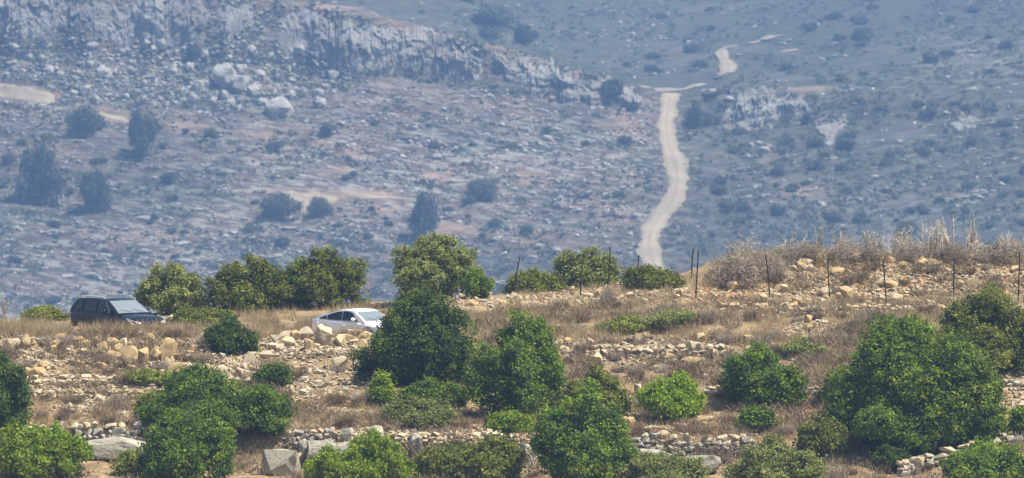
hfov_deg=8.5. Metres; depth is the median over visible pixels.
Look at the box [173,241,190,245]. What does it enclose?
boulder
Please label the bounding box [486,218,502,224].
shrub
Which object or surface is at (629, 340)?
dry shrub
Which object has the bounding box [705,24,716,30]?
shrub
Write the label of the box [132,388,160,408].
bush
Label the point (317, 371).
rock
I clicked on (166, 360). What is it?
rock
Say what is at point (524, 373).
bush
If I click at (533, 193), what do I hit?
boulder
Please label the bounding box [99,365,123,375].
dry shrub
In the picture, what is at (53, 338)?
dry shrub
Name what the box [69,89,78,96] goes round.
boulder
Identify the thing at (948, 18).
shrub
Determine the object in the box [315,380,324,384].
rock
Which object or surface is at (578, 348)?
dry shrub
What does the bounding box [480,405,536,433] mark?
bush
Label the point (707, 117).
shrub
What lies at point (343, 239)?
boulder
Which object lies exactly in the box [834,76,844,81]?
shrub
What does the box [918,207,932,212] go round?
shrub
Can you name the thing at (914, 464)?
dry stone wall
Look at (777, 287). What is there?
rock
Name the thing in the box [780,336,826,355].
bush
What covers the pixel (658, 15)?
shrub
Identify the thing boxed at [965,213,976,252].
dead plant
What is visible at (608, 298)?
dry shrub
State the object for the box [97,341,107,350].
rock
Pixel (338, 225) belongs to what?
shrub
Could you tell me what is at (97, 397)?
rock
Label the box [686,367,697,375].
dry shrub
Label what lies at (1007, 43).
shrub
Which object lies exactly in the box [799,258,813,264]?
rock
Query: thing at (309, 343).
rock
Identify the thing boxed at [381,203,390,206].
boulder
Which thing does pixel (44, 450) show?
bush
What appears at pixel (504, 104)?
boulder
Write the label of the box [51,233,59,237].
shrub
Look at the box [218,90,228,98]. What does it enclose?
boulder
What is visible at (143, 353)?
rock
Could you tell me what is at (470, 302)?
rock
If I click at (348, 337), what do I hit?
rock
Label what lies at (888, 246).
dead plant
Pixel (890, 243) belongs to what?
dead plant
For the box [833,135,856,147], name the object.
shrub
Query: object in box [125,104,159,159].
tree
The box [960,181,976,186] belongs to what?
shrub
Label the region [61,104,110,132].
shrub
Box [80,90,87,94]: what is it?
boulder
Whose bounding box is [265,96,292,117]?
boulder
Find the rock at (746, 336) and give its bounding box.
[743,334,752,343]
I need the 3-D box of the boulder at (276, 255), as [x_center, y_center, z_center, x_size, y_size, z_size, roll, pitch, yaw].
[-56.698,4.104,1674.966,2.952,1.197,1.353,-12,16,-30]
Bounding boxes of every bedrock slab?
[84,437,145,461]
[306,439,336,458]
[336,442,349,453]
[635,449,671,462]
[680,455,720,473]
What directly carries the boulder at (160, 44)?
on the hillside
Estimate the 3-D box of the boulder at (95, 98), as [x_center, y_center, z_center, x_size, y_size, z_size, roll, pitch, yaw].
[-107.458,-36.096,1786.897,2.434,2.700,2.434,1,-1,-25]
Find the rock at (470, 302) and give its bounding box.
[465,299,476,305]
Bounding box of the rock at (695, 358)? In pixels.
[682,356,700,361]
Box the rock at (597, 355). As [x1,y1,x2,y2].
[590,352,602,360]
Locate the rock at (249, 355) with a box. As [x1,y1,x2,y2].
[244,351,257,365]
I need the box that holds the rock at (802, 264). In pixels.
[795,261,806,268]
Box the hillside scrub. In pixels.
[0,0,1023,318]
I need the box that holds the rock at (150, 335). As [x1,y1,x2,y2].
[144,333,154,340]
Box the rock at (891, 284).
[882,280,898,287]
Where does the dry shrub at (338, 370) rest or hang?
on the ground at (105, 473)
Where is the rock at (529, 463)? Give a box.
[519,444,536,469]
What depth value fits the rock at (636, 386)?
290.78 m
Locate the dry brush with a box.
[0,248,1023,477]
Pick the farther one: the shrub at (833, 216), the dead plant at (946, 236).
the shrub at (833, 216)
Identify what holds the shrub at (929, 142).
on the hillside
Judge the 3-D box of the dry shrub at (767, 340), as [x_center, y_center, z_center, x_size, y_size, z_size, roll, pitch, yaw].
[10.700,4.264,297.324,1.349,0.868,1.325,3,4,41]
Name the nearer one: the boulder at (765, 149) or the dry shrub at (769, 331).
the dry shrub at (769, 331)
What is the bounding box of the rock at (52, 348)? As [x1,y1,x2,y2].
[49,345,57,352]
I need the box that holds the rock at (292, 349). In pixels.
[288,347,296,352]
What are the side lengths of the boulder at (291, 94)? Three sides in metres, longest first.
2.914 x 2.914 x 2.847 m
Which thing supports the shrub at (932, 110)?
on the hillside
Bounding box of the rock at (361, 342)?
[356,339,367,350]
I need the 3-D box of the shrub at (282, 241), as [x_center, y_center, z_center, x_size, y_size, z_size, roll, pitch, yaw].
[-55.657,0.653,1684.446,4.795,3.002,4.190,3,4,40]
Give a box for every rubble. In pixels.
[0,0,1023,314]
[0,250,1023,475]
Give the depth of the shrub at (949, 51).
1969.34 m
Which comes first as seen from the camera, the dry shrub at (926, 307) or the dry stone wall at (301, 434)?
the dry stone wall at (301, 434)
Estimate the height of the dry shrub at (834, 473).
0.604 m
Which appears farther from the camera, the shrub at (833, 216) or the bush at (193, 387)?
the shrub at (833, 216)
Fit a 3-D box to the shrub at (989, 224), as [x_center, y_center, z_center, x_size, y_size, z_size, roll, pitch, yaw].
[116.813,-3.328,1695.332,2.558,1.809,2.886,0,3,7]
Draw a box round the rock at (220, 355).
[218,353,225,358]
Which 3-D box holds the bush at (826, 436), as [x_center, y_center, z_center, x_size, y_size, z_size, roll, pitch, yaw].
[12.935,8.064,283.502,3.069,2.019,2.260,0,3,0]
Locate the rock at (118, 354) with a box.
[106,350,120,359]
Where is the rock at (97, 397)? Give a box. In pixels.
[92,394,106,402]
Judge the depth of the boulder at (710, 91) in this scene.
1812.23 m
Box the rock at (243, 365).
[240,363,249,368]
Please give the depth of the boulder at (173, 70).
1802.05 m
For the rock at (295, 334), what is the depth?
299.57 m
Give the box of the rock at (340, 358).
[332,356,347,365]
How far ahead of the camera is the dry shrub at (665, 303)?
304.29 m
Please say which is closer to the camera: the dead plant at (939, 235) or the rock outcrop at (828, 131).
the dead plant at (939, 235)
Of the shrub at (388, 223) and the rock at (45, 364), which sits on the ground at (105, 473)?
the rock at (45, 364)
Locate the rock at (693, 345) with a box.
[684,341,701,349]
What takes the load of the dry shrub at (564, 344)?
on the ground at (105, 473)
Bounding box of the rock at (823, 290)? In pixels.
[819,286,831,295]
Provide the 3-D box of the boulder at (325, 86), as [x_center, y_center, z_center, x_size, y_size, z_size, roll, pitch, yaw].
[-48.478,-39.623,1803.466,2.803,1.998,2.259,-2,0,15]
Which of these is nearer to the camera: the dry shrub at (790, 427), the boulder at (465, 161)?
the dry shrub at (790, 427)
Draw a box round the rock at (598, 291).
[593,289,601,296]
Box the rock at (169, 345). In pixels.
[160,338,177,359]
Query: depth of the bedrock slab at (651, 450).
281.36 m
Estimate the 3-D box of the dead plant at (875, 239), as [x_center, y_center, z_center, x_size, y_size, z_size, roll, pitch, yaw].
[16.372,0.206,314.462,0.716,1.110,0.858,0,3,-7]
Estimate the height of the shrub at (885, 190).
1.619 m
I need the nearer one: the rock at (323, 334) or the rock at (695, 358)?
the rock at (695, 358)
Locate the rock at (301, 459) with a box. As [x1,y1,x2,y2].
[297,452,305,462]
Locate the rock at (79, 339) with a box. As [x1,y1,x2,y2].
[72,336,85,342]
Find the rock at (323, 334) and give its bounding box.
[315,324,332,345]
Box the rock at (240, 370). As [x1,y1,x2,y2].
[234,367,250,379]
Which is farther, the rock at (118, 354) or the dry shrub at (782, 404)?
the rock at (118, 354)
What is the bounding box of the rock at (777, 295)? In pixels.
[771,292,781,297]
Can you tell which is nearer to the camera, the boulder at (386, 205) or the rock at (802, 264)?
the rock at (802, 264)
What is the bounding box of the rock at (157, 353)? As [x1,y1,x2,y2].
[149,349,160,359]
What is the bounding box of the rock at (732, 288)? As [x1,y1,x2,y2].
[727,281,737,291]
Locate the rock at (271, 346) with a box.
[268,343,277,350]
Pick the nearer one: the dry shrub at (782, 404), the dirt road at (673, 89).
the dry shrub at (782, 404)
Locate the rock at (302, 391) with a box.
[299,388,306,394]
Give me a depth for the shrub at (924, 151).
1758.54 m
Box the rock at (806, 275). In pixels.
[798,271,813,278]
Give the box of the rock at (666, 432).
[658,430,669,438]
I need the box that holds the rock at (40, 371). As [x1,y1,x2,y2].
[34,367,46,375]
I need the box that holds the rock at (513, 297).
[509,292,521,303]
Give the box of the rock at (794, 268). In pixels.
[788,265,796,271]
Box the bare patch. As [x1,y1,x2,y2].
[289,190,338,205]
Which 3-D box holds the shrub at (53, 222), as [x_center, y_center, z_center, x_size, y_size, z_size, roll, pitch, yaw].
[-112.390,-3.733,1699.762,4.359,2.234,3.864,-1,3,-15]
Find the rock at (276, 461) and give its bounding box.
[260,449,300,475]
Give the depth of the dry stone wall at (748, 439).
283.10 m
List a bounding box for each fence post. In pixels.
[515,257,527,292]
[580,254,583,294]
[607,247,610,287]
[691,249,693,277]
[695,250,698,298]
[765,254,769,296]
[827,259,829,296]
[883,261,886,303]
[953,259,954,293]
[1018,252,1019,301]
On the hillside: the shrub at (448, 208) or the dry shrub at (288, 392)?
the shrub at (448, 208)
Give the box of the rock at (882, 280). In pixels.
[876,277,890,286]
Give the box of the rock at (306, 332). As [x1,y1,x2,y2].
[299,326,313,339]
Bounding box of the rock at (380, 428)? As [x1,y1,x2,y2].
[367,425,383,435]
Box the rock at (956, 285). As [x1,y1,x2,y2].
[952,279,964,287]
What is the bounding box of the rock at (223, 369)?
[214,366,231,384]
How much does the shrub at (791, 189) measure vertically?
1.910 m
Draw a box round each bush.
[0,346,40,433]
[0,416,94,477]
[17,303,70,321]
[107,446,150,477]
[122,367,171,386]
[126,357,299,434]
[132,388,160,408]
[136,407,241,477]
[167,304,239,326]
[196,314,263,355]
[249,360,294,386]
[300,426,424,477]
[346,280,485,385]
[361,368,400,403]
[376,394,468,430]
[393,374,472,405]
[408,441,473,477]
[456,430,530,477]
[457,332,478,378]
[461,296,569,416]
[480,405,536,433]
[522,377,639,477]
[553,362,637,416]
[591,314,646,333]
[614,446,713,477]
[631,366,709,419]
[640,308,699,330]
[715,339,809,408]
[717,431,829,477]
[730,403,791,432]
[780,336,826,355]
[791,411,864,456]
[814,310,1013,452]
[814,366,846,403]
[866,443,911,470]
[931,278,1023,372]
[934,436,1023,477]
[1007,405,1023,434]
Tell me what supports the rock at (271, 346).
on the ground at (105, 473)
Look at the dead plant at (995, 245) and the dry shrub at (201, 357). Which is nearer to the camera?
the dry shrub at (201, 357)
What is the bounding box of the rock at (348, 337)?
[345,335,355,341]
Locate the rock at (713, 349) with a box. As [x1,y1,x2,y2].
[711,348,718,358]
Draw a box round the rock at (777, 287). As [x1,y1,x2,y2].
[774,284,780,290]
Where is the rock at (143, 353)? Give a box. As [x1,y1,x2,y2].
[138,347,148,362]
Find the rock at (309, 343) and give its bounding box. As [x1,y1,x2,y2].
[304,338,314,349]
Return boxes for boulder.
[10,43,18,50]
[25,53,34,60]
[37,55,45,62]
[43,65,53,74]
[57,71,63,78]
[60,274,73,277]
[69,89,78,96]
[71,76,80,81]
[77,85,90,91]
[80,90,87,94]
[81,272,96,276]
[85,42,91,48]
[85,60,93,67]
[91,42,97,48]
[91,94,100,102]
[97,67,112,78]
[100,253,110,258]
[110,68,117,73]
[119,49,125,54]
[121,93,129,99]
[128,59,136,64]
[128,67,135,73]
[134,216,149,220]
[141,80,147,86]
[143,39,149,46]
[150,45,156,50]
[156,38,165,49]
[156,55,162,60]
[169,67,177,73]
[173,49,179,56]
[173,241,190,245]
[178,258,193,264]
[179,87,187,96]
[180,252,191,255]
[184,62,193,70]
[187,94,197,102]
[192,80,204,90]
[200,49,208,58]
[204,79,209,87]
[209,96,216,103]
[212,62,236,85]
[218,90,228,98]
[224,98,234,106]
[229,75,248,92]
[234,64,244,74]
[247,45,255,54]
[248,84,259,95]
[255,69,265,77]
[256,98,267,105]
[265,52,273,59]
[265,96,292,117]
[273,253,282,257]
[286,89,295,98]
[289,77,295,83]
[293,44,304,54]
[313,89,323,96]
[315,97,325,107]
[321,83,330,89]
[328,70,335,79]
[330,74,336,79]
[336,140,346,145]
[338,237,348,243]
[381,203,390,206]
[409,125,417,129]
[431,154,441,158]
[437,165,447,170]
[446,179,455,183]
[462,159,469,164]
[492,236,500,240]
[501,102,509,106]
[528,191,536,195]
[534,243,545,248]
[541,135,552,140]
[552,247,561,253]
[632,213,641,217]
[700,88,715,95]
[724,95,735,100]
[758,146,769,151]
[818,201,826,207]
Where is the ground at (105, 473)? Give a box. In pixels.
[0,249,1023,477]
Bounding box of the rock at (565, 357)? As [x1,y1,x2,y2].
[562,354,569,360]
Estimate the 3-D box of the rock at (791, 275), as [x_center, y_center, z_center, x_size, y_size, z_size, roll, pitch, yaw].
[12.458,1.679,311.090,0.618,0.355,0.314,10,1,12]
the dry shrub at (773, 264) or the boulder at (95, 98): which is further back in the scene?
the boulder at (95, 98)
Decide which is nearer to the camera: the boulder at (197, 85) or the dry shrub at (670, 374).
the dry shrub at (670, 374)
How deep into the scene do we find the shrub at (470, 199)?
1711.64 m
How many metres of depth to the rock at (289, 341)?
298.96 m
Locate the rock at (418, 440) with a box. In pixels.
[408,433,422,457]
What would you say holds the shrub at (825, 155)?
on the hillside
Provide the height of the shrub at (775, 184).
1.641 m
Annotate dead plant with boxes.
[0,292,9,320]
[734,232,751,251]
[746,236,763,255]
[788,230,798,248]
[793,234,807,257]
[812,226,824,248]
[830,230,847,250]
[862,230,876,248]
[867,232,879,248]
[870,232,884,255]
[878,238,894,256]
[884,233,895,252]
[892,229,910,256]
[894,227,904,250]
[895,216,912,253]
[902,225,913,247]
[902,240,918,252]
[905,238,920,254]
[915,212,936,252]
[919,226,936,256]
[929,220,944,258]
[938,223,946,249]
[938,244,951,255]
[942,214,958,254]
[962,216,977,252]
[964,236,977,256]
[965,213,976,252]
[985,237,1000,255]
[992,231,1012,257]
[997,231,1012,257]
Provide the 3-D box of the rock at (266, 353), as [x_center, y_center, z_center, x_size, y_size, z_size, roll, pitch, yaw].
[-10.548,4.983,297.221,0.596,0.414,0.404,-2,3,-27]
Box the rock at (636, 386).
[634,384,640,391]
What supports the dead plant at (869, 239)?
on the ground at (105, 473)
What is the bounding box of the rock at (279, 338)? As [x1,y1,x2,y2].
[272,335,284,341]
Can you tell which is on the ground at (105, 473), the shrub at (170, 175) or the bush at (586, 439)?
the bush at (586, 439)
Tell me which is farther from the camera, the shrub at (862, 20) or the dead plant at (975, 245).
the shrub at (862, 20)
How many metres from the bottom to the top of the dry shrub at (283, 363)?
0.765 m
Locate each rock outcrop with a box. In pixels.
[713,85,847,145]
[945,112,981,133]
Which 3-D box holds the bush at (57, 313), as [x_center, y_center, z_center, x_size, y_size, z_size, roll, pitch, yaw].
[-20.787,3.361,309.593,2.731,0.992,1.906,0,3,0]
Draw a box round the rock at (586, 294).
[581,293,594,297]
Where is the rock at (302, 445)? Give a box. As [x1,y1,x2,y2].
[298,439,306,454]
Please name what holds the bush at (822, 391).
on the ground at (105, 473)
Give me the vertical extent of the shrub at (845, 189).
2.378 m
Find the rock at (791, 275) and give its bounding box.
[783,273,795,278]
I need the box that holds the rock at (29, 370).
[25,367,33,374]
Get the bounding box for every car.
[70,294,165,327]
[312,308,384,333]
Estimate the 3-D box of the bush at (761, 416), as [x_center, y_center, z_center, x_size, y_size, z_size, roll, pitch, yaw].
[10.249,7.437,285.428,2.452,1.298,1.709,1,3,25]
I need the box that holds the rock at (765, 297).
[759,293,768,302]
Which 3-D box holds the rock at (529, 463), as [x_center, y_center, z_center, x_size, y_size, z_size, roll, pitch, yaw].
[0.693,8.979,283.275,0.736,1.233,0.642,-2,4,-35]
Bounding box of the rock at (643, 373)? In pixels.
[640,370,648,379]
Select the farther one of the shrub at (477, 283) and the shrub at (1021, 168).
the shrub at (1021, 168)
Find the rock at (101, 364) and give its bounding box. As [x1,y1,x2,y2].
[96,362,107,369]
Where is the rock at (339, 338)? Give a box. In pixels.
[334,334,345,345]
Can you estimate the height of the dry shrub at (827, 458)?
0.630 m
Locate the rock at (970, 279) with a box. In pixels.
[966,277,980,287]
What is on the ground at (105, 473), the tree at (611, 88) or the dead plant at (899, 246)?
the dead plant at (899, 246)
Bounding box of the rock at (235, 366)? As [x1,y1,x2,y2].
[231,364,239,369]
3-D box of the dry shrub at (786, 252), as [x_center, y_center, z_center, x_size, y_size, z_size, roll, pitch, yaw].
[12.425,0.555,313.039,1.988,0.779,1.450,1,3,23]
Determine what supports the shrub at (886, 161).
on the hillside
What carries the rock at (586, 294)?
on the ground at (105, 473)
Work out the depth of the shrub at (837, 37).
2080.60 m
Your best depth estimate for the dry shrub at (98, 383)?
291.19 m
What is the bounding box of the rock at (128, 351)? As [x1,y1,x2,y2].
[122,346,137,360]
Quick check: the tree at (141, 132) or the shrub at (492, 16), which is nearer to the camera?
the tree at (141, 132)
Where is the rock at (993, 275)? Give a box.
[989,273,1000,279]
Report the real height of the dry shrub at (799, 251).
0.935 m
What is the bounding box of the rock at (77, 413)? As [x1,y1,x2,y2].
[70,408,79,416]
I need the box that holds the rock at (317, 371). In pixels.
[312,369,324,374]
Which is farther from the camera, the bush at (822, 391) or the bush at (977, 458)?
the bush at (822, 391)
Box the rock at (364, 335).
[358,331,370,339]
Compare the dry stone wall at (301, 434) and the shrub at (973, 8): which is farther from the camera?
the shrub at (973, 8)
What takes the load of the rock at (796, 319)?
on the ground at (105, 473)
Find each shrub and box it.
[0,152,16,163]
[0,181,6,187]
[0,340,13,351]
[0,347,23,357]
[7,255,23,261]
[12,340,32,349]
[13,356,36,368]
[14,137,27,145]
[33,407,51,416]
[39,334,57,343]
[45,295,62,302]
[46,219,61,226]
[48,201,60,206]
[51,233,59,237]
[52,409,70,420]
[53,379,73,388]
[56,393,90,403]
[56,402,85,414]
[57,333,76,344]
[86,380,106,386]
[86,403,111,418]
[89,157,101,163]
[93,350,115,359]
[95,356,112,364]
[97,414,119,423]
[98,247,109,252]
[99,157,108,161]
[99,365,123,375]
[103,328,119,337]
[103,330,124,339]
[103,394,129,409]
[110,369,136,383]
[111,358,129,367]
[131,259,213,314]
[146,219,153,224]
[150,213,158,218]
[151,356,169,370]
[158,143,166,147]
[159,171,177,180]
[165,194,178,200]
[165,324,183,337]
[166,227,177,233]
[171,254,179,257]
[174,352,196,360]
[185,43,202,58]
[189,351,214,362]
[191,331,207,343]
[203,129,219,137]
[230,374,261,386]
[237,459,251,466]
[242,223,258,232]
[250,199,259,203]
[257,190,304,217]
[263,141,282,149]
[269,273,317,307]
[271,356,289,367]
[274,236,290,245]
[278,388,296,396]
[291,367,304,377]
[306,196,335,217]
[318,122,336,132]
[324,365,347,373]
[326,390,349,403]
[332,223,344,227]
[332,409,362,425]
[341,174,354,179]
[349,388,370,401]
[350,170,357,175]
[353,371,374,380]
[362,232,373,239]
[368,206,375,210]
[383,220,394,226]
[396,269,459,301]
[428,142,440,147]
[441,206,454,211]
[441,424,455,431]
[448,413,473,426]
[456,266,496,298]
[456,406,488,417]
[462,195,476,202]
[463,177,500,199]
[466,0,517,30]
[468,141,476,145]
[470,415,483,422]
[476,27,503,40]
[477,48,488,52]
[477,232,485,236]
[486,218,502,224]
[498,265,569,294]
[501,247,510,251]
[513,23,533,45]
[519,409,539,419]
[520,224,533,232]
[526,468,539,476]
[532,29,539,36]
[540,126,553,133]
[552,298,569,307]
[553,339,575,350]
[561,309,599,321]
[564,348,585,358]
[569,339,602,352]
[570,348,594,363]
[577,358,608,369]
[582,140,589,145]
[596,287,617,305]
[604,345,625,359]
[609,364,624,372]
[609,370,619,379]
[610,190,625,196]
[616,135,632,145]
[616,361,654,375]
[617,263,687,289]
[622,61,630,65]
[623,335,636,341]
[626,101,640,110]
[627,424,647,433]
[630,421,646,429]
[631,336,647,344]
[636,407,651,413]
[641,302,664,311]
[641,335,655,339]
[644,64,662,72]
[645,51,662,59]
[653,360,674,372]
[654,12,667,18]
[655,319,677,330]
[656,300,681,307]
[663,298,686,311]
[665,369,683,376]
[671,355,700,371]
[673,347,700,359]
[682,43,701,52]
[684,100,703,128]
[684,304,706,322]
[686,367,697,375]
[690,447,709,455]
[691,59,708,68]
[695,303,720,322]
[701,449,730,459]
[702,112,714,123]
[702,343,724,359]
[704,6,716,11]
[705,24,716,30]
[705,325,736,339]
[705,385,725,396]
[709,184,727,194]
[710,238,770,286]
[712,175,729,183]
[713,411,737,425]
[714,329,734,343]
[716,199,735,212]
[720,351,741,362]
[721,451,736,463]
[731,127,744,133]
[733,217,746,222]
[735,202,751,212]
[740,310,759,319]
[746,328,776,345]
[753,246,795,276]
[765,273,781,282]
[767,203,786,215]
[767,328,781,337]
[768,342,785,352]
[769,164,785,175]
[770,244,802,259]
[772,182,779,187]
[772,401,791,408]
[775,423,791,434]
[776,147,787,154]
[777,424,797,432]
[778,255,795,267]
[780,62,795,68]
[783,183,800,190]
[784,136,794,142]
[785,234,801,241]
[786,187,797,191]
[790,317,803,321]
[794,240,818,258]
[800,21,817,30]
[800,180,809,183]
[801,325,817,331]
[803,111,812,117]
[803,302,821,313]
[804,242,831,260]
[805,137,825,145]
[805,158,827,170]
[810,310,824,319]
[818,152,830,157]
[820,452,845,463]
[821,211,842,221]
[822,11,843,19]
[824,464,840,474]
[826,237,871,259]
[827,466,848,477]
[829,296,848,305]
[830,284,844,294]
[831,33,847,40]
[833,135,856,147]
[833,310,847,318]
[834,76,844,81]
[834,319,858,332]
[835,163,847,170]
[838,329,858,340]
[840,131,858,138]
[840,187,852,193]
[840,466,860,474]
[842,274,855,283]
[844,317,868,328]
[846,295,868,303]
[850,26,875,40]
[851,16,871,24]
[851,212,872,222]
[852,41,866,46]
[852,307,869,318]
[853,310,880,321]
[855,271,872,278]
[856,244,890,260]
[859,71,869,75]
[859,258,880,270]
[866,3,879,8]
[879,157,891,164]
[879,188,891,192]
[882,150,895,156]
[894,247,913,259]
[896,221,919,232]
[898,276,910,285]
[904,206,916,212]
[905,240,938,260]
[908,46,916,50]
[909,287,928,296]
[912,100,925,105]
[914,299,943,312]
[915,204,925,209]
[918,147,931,154]
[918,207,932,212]
[919,106,939,115]
[920,50,939,62]
[925,138,937,145]
[926,261,943,272]
[934,196,944,200]
[935,266,948,272]
[936,238,977,260]
[945,15,955,21]
[945,49,953,55]
[949,100,962,105]
[955,213,967,219]
[958,103,973,109]
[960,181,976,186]
[960,207,969,212]
[963,5,980,12]
[964,136,978,143]
[964,265,978,273]
[973,239,1001,259]
[979,262,993,269]
[984,33,993,38]
[985,222,993,227]
[992,237,1023,260]
[996,118,1016,125]
[997,39,1015,49]
[998,174,1012,181]
[1000,131,1009,136]
[1019,165,1023,173]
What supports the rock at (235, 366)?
on the ground at (105, 473)
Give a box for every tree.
[12,141,68,204]
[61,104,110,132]
[74,166,113,211]
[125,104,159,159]
[200,253,299,312]
[283,243,372,306]
[387,230,481,293]
[407,189,440,236]
[548,245,624,289]
[599,77,624,99]
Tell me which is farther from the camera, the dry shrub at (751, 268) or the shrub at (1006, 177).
the shrub at (1006, 177)
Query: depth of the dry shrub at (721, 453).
282.58 m
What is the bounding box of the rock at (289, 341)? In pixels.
[282,336,295,346]
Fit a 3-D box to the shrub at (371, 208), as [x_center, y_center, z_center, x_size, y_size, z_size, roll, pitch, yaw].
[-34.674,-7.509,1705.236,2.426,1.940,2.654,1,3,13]
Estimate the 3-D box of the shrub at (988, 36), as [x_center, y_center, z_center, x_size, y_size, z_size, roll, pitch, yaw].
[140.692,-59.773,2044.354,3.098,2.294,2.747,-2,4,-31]
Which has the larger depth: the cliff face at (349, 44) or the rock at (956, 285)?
the cliff face at (349, 44)
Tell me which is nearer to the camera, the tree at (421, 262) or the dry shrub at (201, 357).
the dry shrub at (201, 357)
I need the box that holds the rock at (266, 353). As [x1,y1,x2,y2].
[259,350,272,357]
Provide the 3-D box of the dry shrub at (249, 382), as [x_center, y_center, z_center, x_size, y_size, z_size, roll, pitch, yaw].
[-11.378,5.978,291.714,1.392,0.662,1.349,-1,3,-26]
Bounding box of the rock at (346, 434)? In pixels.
[341,428,354,440]
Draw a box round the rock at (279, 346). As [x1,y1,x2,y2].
[274,343,283,351]
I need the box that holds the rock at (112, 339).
[106,337,117,345]
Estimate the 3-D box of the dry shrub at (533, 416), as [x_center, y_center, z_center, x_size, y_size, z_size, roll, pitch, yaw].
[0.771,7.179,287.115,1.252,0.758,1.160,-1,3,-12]
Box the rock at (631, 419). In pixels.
[623,416,635,424]
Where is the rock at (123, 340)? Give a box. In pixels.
[119,337,126,346]
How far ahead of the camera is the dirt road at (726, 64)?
2019.59 m
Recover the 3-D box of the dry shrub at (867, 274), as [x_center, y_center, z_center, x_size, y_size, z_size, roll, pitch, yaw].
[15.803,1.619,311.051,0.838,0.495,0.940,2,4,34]
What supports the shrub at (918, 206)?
on the hillside
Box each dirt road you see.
[635,93,689,269]
[639,83,705,91]
[714,45,737,77]
[747,35,786,42]
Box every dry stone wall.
[19,421,64,439]
[25,374,260,384]
[33,389,148,397]
[71,421,151,441]
[285,427,338,447]
[390,430,536,445]
[560,343,725,354]
[631,432,755,456]
[703,384,821,394]
[718,302,958,311]
[895,433,1023,476]
[1002,379,1023,386]
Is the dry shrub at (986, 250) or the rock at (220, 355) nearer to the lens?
the rock at (220, 355)
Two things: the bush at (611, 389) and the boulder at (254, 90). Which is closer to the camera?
the bush at (611, 389)
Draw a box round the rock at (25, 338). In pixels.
[20,333,30,349]
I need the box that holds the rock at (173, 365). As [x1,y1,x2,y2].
[168,362,189,372]
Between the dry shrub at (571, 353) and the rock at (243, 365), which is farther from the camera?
the dry shrub at (571, 353)
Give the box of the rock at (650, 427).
[641,425,658,431]
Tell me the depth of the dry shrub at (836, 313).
301.12 m
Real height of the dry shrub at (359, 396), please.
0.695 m
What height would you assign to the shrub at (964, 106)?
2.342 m
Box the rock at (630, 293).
[625,292,636,297]
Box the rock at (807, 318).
[804,315,812,322]
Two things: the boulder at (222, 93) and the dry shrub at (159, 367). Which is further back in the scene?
the boulder at (222, 93)
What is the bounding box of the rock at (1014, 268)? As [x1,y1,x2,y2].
[1011,265,1018,271]
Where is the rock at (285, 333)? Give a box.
[279,331,290,336]
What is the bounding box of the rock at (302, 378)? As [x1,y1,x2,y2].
[297,376,308,381]
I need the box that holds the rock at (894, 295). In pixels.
[889,293,902,300]
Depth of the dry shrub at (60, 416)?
284.65 m
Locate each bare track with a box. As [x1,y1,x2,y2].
[0,84,54,102]
[75,102,128,121]
[326,190,414,199]
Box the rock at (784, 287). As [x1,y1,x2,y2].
[781,284,788,292]
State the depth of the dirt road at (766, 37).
2116.01 m
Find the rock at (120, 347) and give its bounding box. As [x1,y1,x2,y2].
[112,343,124,351]
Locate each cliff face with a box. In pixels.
[0,0,253,47]
[278,8,488,81]
[493,51,641,116]
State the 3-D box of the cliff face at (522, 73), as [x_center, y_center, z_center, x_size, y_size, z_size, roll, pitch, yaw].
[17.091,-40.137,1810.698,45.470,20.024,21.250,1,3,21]
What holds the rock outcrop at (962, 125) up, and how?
on the hillside
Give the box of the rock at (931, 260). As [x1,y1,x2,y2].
[928,258,937,265]
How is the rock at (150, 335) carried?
on the ground at (105, 473)
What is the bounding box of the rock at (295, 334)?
[290,330,300,339]
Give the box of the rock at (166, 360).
[164,357,169,370]
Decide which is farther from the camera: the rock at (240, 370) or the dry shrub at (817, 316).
the dry shrub at (817, 316)
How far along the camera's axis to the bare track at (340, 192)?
1718.56 m
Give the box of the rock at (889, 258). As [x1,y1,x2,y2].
[884,256,894,262]
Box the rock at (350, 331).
[346,329,355,335]
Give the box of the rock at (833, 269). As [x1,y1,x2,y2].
[830,267,843,275]
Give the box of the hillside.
[0,0,1023,318]
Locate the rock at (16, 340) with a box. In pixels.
[7,338,20,348]
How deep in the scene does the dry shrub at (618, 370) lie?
295.18 m
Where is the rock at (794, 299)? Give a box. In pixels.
[791,297,801,302]
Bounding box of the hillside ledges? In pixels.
[0,41,1023,315]
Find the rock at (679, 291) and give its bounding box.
[676,288,682,296]
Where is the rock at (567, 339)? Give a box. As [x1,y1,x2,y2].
[565,337,571,344]
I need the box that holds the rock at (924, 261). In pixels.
[916,257,928,266]
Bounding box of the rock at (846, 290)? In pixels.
[840,286,854,298]
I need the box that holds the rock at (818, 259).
[815,252,826,263]
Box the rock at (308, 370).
[304,368,311,374]
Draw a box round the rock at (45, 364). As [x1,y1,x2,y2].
[37,361,50,367]
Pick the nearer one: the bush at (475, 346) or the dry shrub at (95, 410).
the dry shrub at (95, 410)
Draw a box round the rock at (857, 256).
[851,253,860,261]
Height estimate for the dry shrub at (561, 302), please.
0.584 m
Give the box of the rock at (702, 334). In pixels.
[697,332,705,340]
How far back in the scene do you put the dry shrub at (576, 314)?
302.47 m
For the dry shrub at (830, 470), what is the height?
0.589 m
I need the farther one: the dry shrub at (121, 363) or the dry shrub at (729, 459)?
the dry shrub at (121, 363)
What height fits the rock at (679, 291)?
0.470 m

